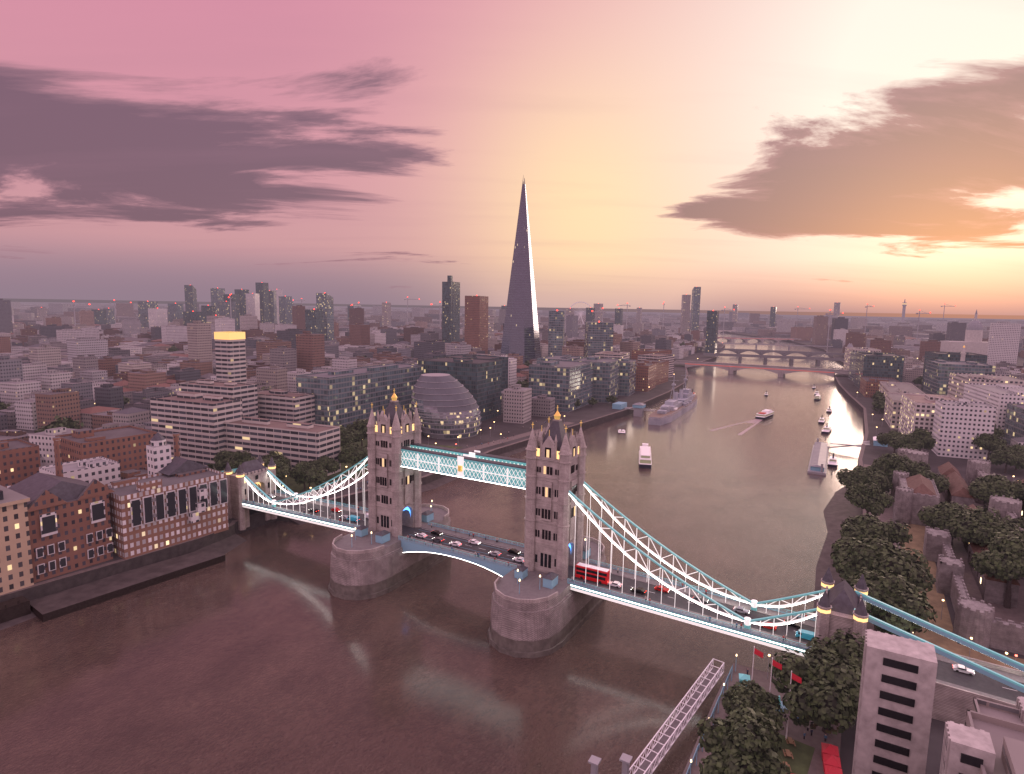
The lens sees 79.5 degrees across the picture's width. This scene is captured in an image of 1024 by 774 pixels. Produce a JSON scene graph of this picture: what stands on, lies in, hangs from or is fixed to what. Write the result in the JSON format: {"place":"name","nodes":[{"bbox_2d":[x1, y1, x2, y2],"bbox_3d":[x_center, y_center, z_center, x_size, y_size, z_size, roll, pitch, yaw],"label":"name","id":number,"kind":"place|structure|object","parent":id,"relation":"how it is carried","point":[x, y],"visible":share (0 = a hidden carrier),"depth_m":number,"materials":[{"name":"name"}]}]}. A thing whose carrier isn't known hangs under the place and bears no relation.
{"place":"outdoors","nodes":[
{"label":"outdoors","id":0,"kind":"place"},
{"bbox_2d":[328,500,450,599],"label":"bridge pier","id":1,"kind":"structure","parent":0,"point":[366,563],"depth_m":225.96,"materials":[{"name":"grey stone"}]},
{"bbox_2d":[367,388,421,536],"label":"bridge tower","id":2,"kind":"structure","parent":0,"point":[394,495],"depth_m":237.82,"materials":[{"name":"beige stone"}]},
{"bbox_2d":[401,443,525,488],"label":"high tower bridge walkways","id":3,"kind":"structure","parent":2,"relation":"attached to","point":[494,469],"depth_m":220.62,"materials":[{"name":"metal"}]},
{"bbox_2d":[12,275,840,357],"bbox_3d":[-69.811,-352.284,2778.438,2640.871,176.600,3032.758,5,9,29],"label":"distant skyscrapers","id":4,"kind":"structure","parent":0,"point":[264,304],"depth_m":1626.32,"materials":[{"name":"grey glass"}]},
{"bbox_2d":[0,332,863,773],"bbox_3d":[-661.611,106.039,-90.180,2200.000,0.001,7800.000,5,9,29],"label":"river","id":5,"kind":"structure","parent":0,"point":[262,650],"depth_m":191.13,"materials":[{"name":"brown liquid"}]},
{"bbox_2d":[639,443,651,468],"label":"boat","id":6,"kind":"object","parent":5,"relation":"on","point":[645,459],"visible":1,"depth_m":413.99,"materials":[{"name":"white"}]},
{"bbox_2d":[588,658,724,773],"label":"jetty gangway","id":7,"kind":"object","parent":5,"relation":"in","point":[659,750],"visible":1,"depth_m":146.69,"materials":[{"name":"white paint"}]},
{"bbox_2d":[648,375,696,425],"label":"warship","id":8,"kind":"object","parent":5,"relation":"on","point":[683,401],"visible":1,"depth_m":608.93,"materials":[{"name":"white metal"}]},
{"bbox_2d":[709,409,773,434],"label":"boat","id":9,"kind":"object","parent":5,"relation":"on","point":[764,414],"visible":1,"depth_m":597.98,"materials":[{"name":"white"}]},
{"bbox_2d":[717,343,832,349],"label":"bridge","id":10,"kind":"structure","parent":5,"relation":"in","point":[773,344],"depth_m":1712.24,"materials":[{"name":"grey paint"}]},
{"bbox_2d":[703,343,852,364],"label":"bridge","id":11,"kind":"structure","parent":5,"relation":"in","point":[792,358],"depth_m":1253.76,"materials":[{"name":"grey metal"}]},
{"bbox_2d":[814,394,820,400],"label":"moored boat","id":12,"kind":"object","parent":5,"relation":"on","point":[818,397],"visible":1,"depth_m":735.86,"materials":[{"name":"white plastic"}]},
{"bbox_2d":[818,415,824,423],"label":"moored boat","id":13,"kind":"object","parent":5,"relation":"on","point":[821,420],"visible":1,"depth_m":585.83,"materials":[{"name":"white plastic"}]},
{"bbox_2d":[821,423,831,433],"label":"moored boat","id":14,"kind":"object","parent":5,"relation":"on","point":[827,429],"visible":1,"depth_m":539.21,"materials":[{"name":"white"}]},
{"bbox_2d":[828,453,837,467],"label":"boat","id":15,"kind":"object","parent":5,"relation":"on","point":[832,461],"visible":0.98,"depth_m":423.95,"materials":[{"name":"white"}]},
{"bbox_2d":[807,436,887,475],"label":"pier","id":16,"kind":"structure","parent":5,"relation":"on","point":[818,460],"depth_m":438.77,"materials":[{"name":"grey paint"}]},
{"bbox_2d":[0,302,1023,773],"bbox_3d":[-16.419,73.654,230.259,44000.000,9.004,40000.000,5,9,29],"label":"ground","id":17,"kind":"structure","parent":0,"point":[586,416],"depth_m":432.75,"materials":[{"name":"grey concrete"}]},
{"bbox_2d":[0,402,12,409],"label":"tree","id":18,"kind":"object","parent":17,"relation":"on","point":[3,405],"visible":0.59,"depth_m":507.22,"materials":[{"name":"green plant"}]},
{"bbox_2d":[34,424,57,432],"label":"tree","id":19,"kind":"object","parent":17,"relation":"on","point":[42,429],"visible":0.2,"depth_m":418.38,"materials":[{"name":"green plant"}]},
{"bbox_2d":[50,415,83,428],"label":"tree","id":20,"kind":"object","parent":17,"relation":"on","point":[66,423],"visible":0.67,"depth_m":432.33,"materials":[{"name":"green plant"}]},
{"bbox_2d":[123,396,130,404],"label":"tree","id":21,"kind":"object","parent":17,"relation":"on","point":[126,400],"visible":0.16,"depth_m":553.34,"materials":[{"name":"green plant"}]},
{"bbox_2d":[0,331,340,594],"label":"waterfront buildings","id":22,"kind":"structure","parent":17,"relation":"on","point":[90,498],"depth_m":267.21,"materials":[{"name":"brick"}]},
{"bbox_2d":[168,345,178,351],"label":"tree","id":23,"kind":"object","parent":17,"relation":"on","point":[173,348],"visible":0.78,"depth_m":1113.78,"materials":[{"name":"green plant"}]},
{"bbox_2d":[224,455,276,530],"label":"bridge abutment tower","id":24,"kind":"structure","parent":17,"relation":"on","point":[253,471],"depth_m":282.17,"materials":[{"name":"stone"}]},
{"bbox_2d":[262,450,286,460],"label":"tree","id":25,"kind":"object","parent":17,"relation":"on","point":[271,453],"visible":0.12,"depth_m":353.78,"materials":[{"name":"green plant"}]},
{"bbox_2d":[262,454,290,468],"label":"tree","id":26,"kind":"object","parent":17,"relation":"on","point":[281,458],"visible":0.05,"depth_m":330.90,"materials":[{"name":"green plant"}]},
{"bbox_2d":[294,465,327,489],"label":"tree","id":27,"kind":"object","parent":17,"relation":"on","point":[316,476],"visible":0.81,"depth_m":322.43,"materials":[{"name":"green plant"}]},
{"bbox_2d":[309,455,339,472],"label":"tree","id":28,"kind":"object","parent":17,"relation":"on","point":[331,465],"visible":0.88,"depth_m":341.77,"materials":[{"name":"green plant"}]},
{"bbox_2d":[334,425,358,447],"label":"tree","id":29,"kind":"object","parent":17,"relation":"on","point":[348,436],"visible":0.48,"depth_m":384.96,"materials":[{"name":"green plant"}]},
{"bbox_2d":[337,443,367,471],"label":"tree","id":30,"kind":"object","parent":17,"relation":"on","point":[352,453],"visible":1,"depth_m":354.08,"materials":[{"name":"green plant"}]},
{"bbox_2d":[346,418,368,445],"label":"tree","id":31,"kind":"object","parent":17,"relation":"on","point":[360,427],"visible":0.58,"depth_m":406.09,"materials":[{"name":"green plant"}]},
{"bbox_2d":[215,422,572,495],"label":"potters fields park","id":32,"kind":"structure","parent":17,"relation":"on","point":[291,484],"depth_m":357.38,"materials":[{"name":"green plant"}]},
{"bbox_2d":[213,450,232,470],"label":"tree","id":33,"kind":"object","parent":32,"relation":"on","point":[221,459],"visible":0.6,"depth_m":339.96,"materials":[{"name":"green plant"}]},
{"bbox_2d":[226,450,257,468],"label":"tree","id":34,"kind":"object","parent":32,"relation":"on","point":[236,459],"visible":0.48,"depth_m":331.69,"materials":[{"name":"green plant"}]},
{"bbox_2d":[264,459,289,479],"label":"tree","id":35,"kind":"object","parent":32,"relation":"on","point":[282,469],"visible":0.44,"depth_m":314.46,"materials":[{"name":"green plant"}]},
{"bbox_2d":[287,461,314,490],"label":"tree","id":36,"kind":"object","parent":32,"relation":"on","point":[298,470],"visible":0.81,"depth_m":321.35,"materials":[{"name":"green plant"}]},
{"bbox_2d":[0,430,862,629],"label":"embankment wall","id":37,"kind":"structure","parent":17,"relation":"on","point":[839,509],"depth_m":234.04,"materials":[{"name":"grey stone"}]},
{"bbox_2d":[411,373,480,438],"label":"city hall","id":38,"kind":"structure","parent":17,"relation":"on","point":[447,407],"depth_m":459.90,"materials":[{"name":"grey glass"}]},
{"bbox_2d":[296,348,673,427],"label":"office buildings","id":39,"kind":"structure","parent":17,"relation":"on","point":[344,397],"depth_m":546.87,"materials":[{"name":"grey glass"}]},
{"bbox_2d":[67,294,955,351],"bbox_3d":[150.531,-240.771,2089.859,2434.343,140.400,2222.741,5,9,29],"label":"construction cranes","id":40,"kind":"object","parent":17,"relation":"on","point":[627,305],"visible":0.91,"depth_m":1928.93,"materials":[{"name":"grey paint"}]},
{"bbox_2d":[0,298,1023,466],"bbox_3d":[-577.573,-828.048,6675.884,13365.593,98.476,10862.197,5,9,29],"label":"city blocks","id":41,"kind":"structure","parent":17,"relation":"on","point":[60,363],"depth_m":1037.20,"materials":[{"name":"concrete"}]},
{"bbox_2d":[500,175,540,363],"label":"skyscraper","id":42,"kind":"structure","parent":17,"relation":"on","point":[520,332],"depth_m":1023.55,"materials":[{"name":"grey glass"}]},
{"bbox_2d":[519,379,528,387],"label":"tree","id":43,"kind":"object","parent":17,"relation":"on","point":[524,384],"visible":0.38,"depth_m":667.03,"materials":[{"name":"green plant"}]},
{"bbox_2d":[94,358,1017,677],"bbox_3d":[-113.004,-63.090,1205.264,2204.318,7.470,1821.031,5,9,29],"label":"street lamps","id":44,"kind":"object","parent":17,"relation":"on","point":[768,654],"visible":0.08,"depth_m":200.00,"materials":[{"name":"brown"}]},
{"bbox_2d":[587,397,597,406],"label":"tree","id":45,"kind":"object","parent":17,"relation":"on","point":[592,401],"visible":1,"depth_m":614.70,"materials":[{"name":"green plant"}]},
{"bbox_2d":[606,395,617,404],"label":"tree","id":46,"kind":"object","parent":17,"relation":"on","point":[612,399],"visible":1,"depth_m":631.04,"materials":[{"name":"green plant"}]},
{"bbox_2d":[612,402,654,416],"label":"pier","id":47,"kind":"structure","parent":17,"relation":"on","point":[638,409],"depth_m":605.00,"materials":[{"name":"grey paint"}]},
{"bbox_2d":[699,330,736,333],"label":"bridge","id":48,"kind":"structure","parent":17,"relation":"on","point":[719,331],"depth_m":2802.76,"materials":[{"name":"concrete"}]},
{"bbox_2d":[696,707,790,773],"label":"tree","id":49,"kind":"object","parent":17,"relation":"on","point":[740,742],"visible":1,"depth_m":117.22,"materials":[{"name":"green plant"}]},
{"bbox_2d":[721,679,787,730],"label":"tree","id":50,"kind":"object","parent":17,"relation":"on","point":[754,696],"visible":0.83,"depth_m":141.76,"materials":[{"name":"green plant"}]},
{"bbox_2d":[718,337,800,342],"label":"bridge","id":51,"kind":"structure","parent":17,"relation":"on","point":[744,339],"depth_m":2093.30,"materials":[{"name":"concrete"}]},
{"bbox_2d":[674,360,848,376],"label":"bridge","id":52,"kind":"structure","parent":17,"relation":"on","point":[733,368],"depth_m":1009.49,"materials":[{"name":"concrete"}]},
{"bbox_2d":[686,646,842,773],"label":"riverside terrace","id":53,"kind":"structure","parent":17,"relation":"on","point":[815,753],"depth_m":141.84,"materials":[{"name":"stone"}]},
{"bbox_2d":[570,300,987,360],"bbox_3d":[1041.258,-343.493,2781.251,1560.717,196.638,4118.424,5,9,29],"label":"buildings","id":54,"kind":"structure","parent":17,"relation":"on","point":[972,343],"depth_m":1463.57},
{"bbox_2d":[717,348,844,356],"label":"bridge","id":55,"kind":"structure","parent":17,"relation":"on","point":[782,353],"depth_m":1417.94,"materials":[{"name":"grey stone"}]},
{"bbox_2d":[768,648,861,734],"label":"tree","id":56,"kind":"object","parent":17,"relation":"on","point":[824,695],"visible":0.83,"depth_m":138.67,"materials":[{"name":"green plant"}]},
{"bbox_2d":[804,627,864,717],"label":"tree","id":57,"kind":"object","parent":17,"relation":"on","point":[849,648],"visible":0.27,"depth_m":149.77,"materials":[{"name":"green plant"}]},
{"bbox_2d":[815,568,868,645],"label":"bridge abutment tower","id":58,"kind":"structure","parent":17,"relation":"on","point":[838,603],"depth_m":161.28,"materials":[{"name":"stone"}]},
{"bbox_2d":[836,465,892,493],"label":"tree","id":59,"kind":"object","parent":17,"relation":"on","point":[853,477],"visible":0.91,"depth_m":318.81,"materials":[{"name":"green plant"}]},
{"bbox_2d":[844,482,894,515],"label":"tree","id":60,"kind":"object","parent":17,"relation":"on","point":[873,500],"visible":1,"depth_m":278.30,"materials":[{"name":"green plant"}]},
{"bbox_2d":[840,513,912,546],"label":"tree","id":61,"kind":"object","parent":17,"relation":"on","point":[859,527],"visible":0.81,"depth_m":238.54,"materials":[{"name":"green plant"}]},
{"bbox_2d":[872,399,884,413],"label":"tree","id":62,"kind":"object","parent":17,"relation":"on","point":[878,405],"visible":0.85,"depth_m":607.12,"materials":[{"name":"green plant"}]},
{"bbox_2d":[830,535,935,595],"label":"tree","id":63,"kind":"object","parent":17,"relation":"on","point":[870,552],"visible":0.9,"depth_m":205.53,"materials":[{"name":"green plant"}]},
{"bbox_2d":[866,453,910,491],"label":"tree","id":64,"kind":"object","parent":17,"relation":"on","point":[887,464],"visible":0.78,"depth_m":330.57,"materials":[{"name":"green plant"}]},
{"bbox_2d":[843,567,937,635],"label":"tree","id":65,"kind":"object","parent":17,"relation":"on","point":[893,589],"visible":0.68,"depth_m":178.73,"materials":[{"name":"green plant"}]},
{"bbox_2d":[876,430,905,452],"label":"tree","id":66,"kind":"object","parent":17,"relation":"on","point":[882,439],"visible":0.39,"depth_m":434.21,"materials":[{"name":"green plant"}]},
{"bbox_2d":[889,434,920,449],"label":"tree","id":67,"kind":"object","parent":17,"relation":"on","point":[900,441],"visible":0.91,"depth_m":409.61,"materials":[{"name":"green plant"}]},
{"bbox_2d":[897,453,930,476],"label":"tree","id":68,"kind":"object","parent":17,"relation":"on","point":[915,467],"visible":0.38,"depth_m":337.47,"materials":[{"name":"green plant"}]},
{"bbox_2d":[907,428,935,450],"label":"tree","id":69,"kind":"object","parent":17,"relation":"on","point":[926,440],"visible":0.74,"depth_m":413.75,"materials":[{"name":"green plant"}]},
{"bbox_2d":[843,347,1023,460],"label":"buildings","id":70,"kind":"structure","parent":17,"relation":"on","point":[955,405],"depth_m":526.66,"materials":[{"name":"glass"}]},
{"bbox_2d":[917,469,949,492],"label":"tree","id":71,"kind":"object","parent":17,"relation":"on","point":[942,482],"visible":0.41,"depth_m":317.07,"materials":[{"name":"green plant"}]},
{"bbox_2d":[852,629,1023,773],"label":"tower hotel","id":72,"kind":"structure","parent":17,"relation":"on","point":[896,697],"depth_m":103.40,"materials":[{"name":"concrete"}]},
{"bbox_2d":[863,447,1023,670],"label":"tower of london","id":73,"kind":"structure","parent":17,"relation":"on","point":[984,617],"depth_m":222.86,"materials":[{"name":"stone"}]},
{"bbox_2d":[917,501,974,545],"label":"tree","id":74,"kind":"object","parent":17,"relation":"on","point":[940,515],"visible":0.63,"depth_m":262.14,"materials":[{"name":"green plant"}]},
{"bbox_2d":[932,653,1023,725],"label":"approach road","id":75,"kind":"structure","parent":17,"relation":"on","point":[955,692],"depth_m":150.42,"materials":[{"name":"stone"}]},
{"bbox_2d":[952,664,974,675],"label":"vehicle","id":76,"kind":"object","parent":75,"relation":"on","point":[960,668],"visible":0.99,"depth_m":156.80,"materials":[{"name":"white paint"}]},
{"bbox_2d":[950,505,1023,546],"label":"tree","id":77,"kind":"object","parent":17,"relation":"on","point":[978,527],"visible":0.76,"depth_m":236.66,"materials":[{"name":"green plant"}]},
{"bbox_2d":[972,433,1007,460],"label":"tree","id":78,"kind":"object","parent":17,"relation":"on","point":[989,442],"visible":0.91,"depth_m":411.66,"materials":[{"name":"green plant"}]},
{"bbox_2d":[968,474,1023,505],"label":"tree","id":79,"kind":"object","parent":17,"relation":"on","point":[984,488],"visible":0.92,"depth_m":296.95,"materials":[{"name":"green plant"}]},
{"bbox_2d":[969,529,1023,608],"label":"tree","id":80,"kind":"object","parent":17,"relation":"on","point":[1002,556],"visible":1,"depth_m":202.82,"materials":[{"name":"green plant"}]},
{"bbox_2d":[994,424,1005,438],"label":"tree","id":81,"kind":"object","parent":17,"relation":"on","point":[998,431],"visible":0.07,"depth_m":427.82,"materials":[{"name":"green plant"}]},
{"bbox_2d":[989,449,1023,472],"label":"tree","id":82,"kind":"object","parent":17,"relation":"on","point":[1010,457],"visible":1,"depth_m":382.67,"materials":[{"name":"green plant"}]},
{"bbox_2d":[995,444,1023,469],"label":"tree","id":83,"kind":"object","parent":17,"relation":"on","point":[1018,448],"visible":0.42,"depth_m":392.93,"materials":[{"name":"green plant"}]},
{"bbox_2d":[1003,515,1023,532],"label":"tree","id":84,"kind":"object","parent":17,"relation":"on","point":[1017,522],"visible":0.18,"depth_m":246.76,"materials":[{"name":"green plant"}]},
{"bbox_2d":[0,0,1023,318],"label":"sky","id":85,"kind":"structure","parent":0,"point":[759,156],"materials":[{"name":"pink"}]},
{"bbox_2d":[488,536,605,657],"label":"bridge pier","id":86,"kind":"structure","parent":0,"point":[535,614],"depth_m":190.14,"materials":[{"name":"grey stone"}]},
{"bbox_2d":[524,405,586,579],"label":"bridge tower","id":87,"kind":"structure","parent":0,"point":[556,455],"depth_m":203.26,"materials":[{"name":"beige stone"}]},
{"bbox_2d":[221,456,1023,692],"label":"suspension chains","id":88,"kind":"object","parent":87,"relation":"attached to","point":[747,621],"visible":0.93,"depth_m":183.64,"materials":[{"name":"metal"}]},
{"bbox_2d":[242,490,816,655],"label":"bridge deck","id":89,"kind":"structure","parent":88,"relation":"hanging from","point":[657,605],"depth_m":200.26,"materials":[{"name":"grey asphalt"}]},
{"bbox_2d":[331,507,341,512],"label":"vehicle","id":90,"kind":"object","parent":89,"relation":"on","point":[336,509],"visible":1,"depth_m":264.48,"materials":[{"name":"red paint"}]},
{"bbox_2d":[347,515,359,521],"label":"vehicle","id":91,"kind":"object","parent":89,"relation":"on","point":[353,518],"visible":0.78,"depth_m":252.05,"materials":[{"name":"teal metal"}]},
{"bbox_2d":[415,533,426,537],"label":"vehicle","id":92,"kind":"object","parent":89,"relation":"on","point":[423,535],"visible":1,"depth_m":235.10,"materials":[{"name":"white paint"}]},
{"bbox_2d":[431,530,442,535],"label":"vehicle","id":93,"kind":"object","parent":89,"relation":"on","point":[436,532],"visible":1,"depth_m":237.99,"materials":[{"name":"black paint"}]},
{"bbox_2d":[432,537,443,542],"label":"vehicle","id":94,"kind":"object","parent":89,"relation":"on","point":[439,539],"visible":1,"depth_m":231.13,"materials":[{"name":"grey paint"}]},
{"bbox_2d":[449,541,461,546],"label":"vehicle","id":95,"kind":"object","parent":89,"relation":"on","point":[457,543],"visible":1,"depth_m":227.21,"materials":[{"name":"white paint"}]},
{"bbox_2d":[468,539,480,544],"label":"vehicle","id":96,"kind":"object","parent":89,"relation":"on","point":[474,541],"visible":1,"depth_m":229.45,"materials":[{"name":"white paint"}]},
{"bbox_2d":[488,551,500,556],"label":"vehicle","id":97,"kind":"object","parent":89,"relation":"on","point":[496,553],"visible":1,"depth_m":218.84,"materials":[{"name":"grey paint"}]},
{"bbox_2d":[508,548,520,554],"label":"vehicle","id":98,"kind":"object","parent":89,"relation":"on","point":[514,551],"visible":1,"depth_m":221.09,"materials":[{"name":"black paint"}]},
{"bbox_2d":[512,557,523,562],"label":"vehicle","id":99,"kind":"object","parent":89,"relation":"on","point":[520,559],"visible":0.82,"depth_m":213.93,"materials":[{"name":"white paint"}]},
{"bbox_2d":[575,562,609,584],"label":"vehicle","id":100,"kind":"object","parent":89,"relation":"on","point":[592,572],"visible":0.94,"depth_m":199.76,"materials":[{"name":"red metal"}]},
{"bbox_2d":[607,581,621,587],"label":"vehicle","id":101,"kind":"object","parent":89,"relation":"on","point":[616,584],"visible":0.98,"depth_m":196.95,"materials":[{"name":"white paint"}]},
{"bbox_2d":[631,587,645,594],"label":"vehicle","id":102,"kind":"object","parent":89,"relation":"on","point":[640,590],"visible":1,"depth_m":193.00,"materials":[{"name":"black paint"}]},
{"bbox_2d":[654,585,669,592],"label":"vehicle","id":103,"kind":"object","parent":89,"relation":"on","point":[660,587],"visible":0.99,"depth_m":194.73,"materials":[{"name":"red paint"}]},
{"bbox_2d":[693,595,708,603],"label":"vehicle","id":104,"kind":"object","parent":89,"relation":"on","point":[700,598],"visible":0.84,"depth_m":188.94,"materials":[{"name":"grey paint"}]},
{"bbox_2d":[733,606,749,614],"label":"vehicle","id":105,"kind":"object","parent":89,"relation":"on","point":[740,609],"visible":1,"depth_m":183.02,"materials":[{"name":"grey paint"}]},
{"bbox_2d":[759,622,776,630],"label":"vehicle","id":106,"kind":"object","parent":89,"relation":"on","point":[768,627],"visible":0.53,"depth_m":174.31,"materials":[{"name":"red paint"}]},
{"bbox_2d":[784,619,800,628],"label":"vehicle","id":107,"kind":"object","parent":89,"relation":"on","point":[797,625],"visible":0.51,"depth_m":175.87,"materials":[{"name":"black paint"}]},
{"bbox_2d":[795,629,814,640],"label":"vehicle","id":108,"kind":"object","parent":89,"relation":"on","point":[807,634],"visible":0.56,"depth_m":169.70,"materials":[{"name":"teal metal"}]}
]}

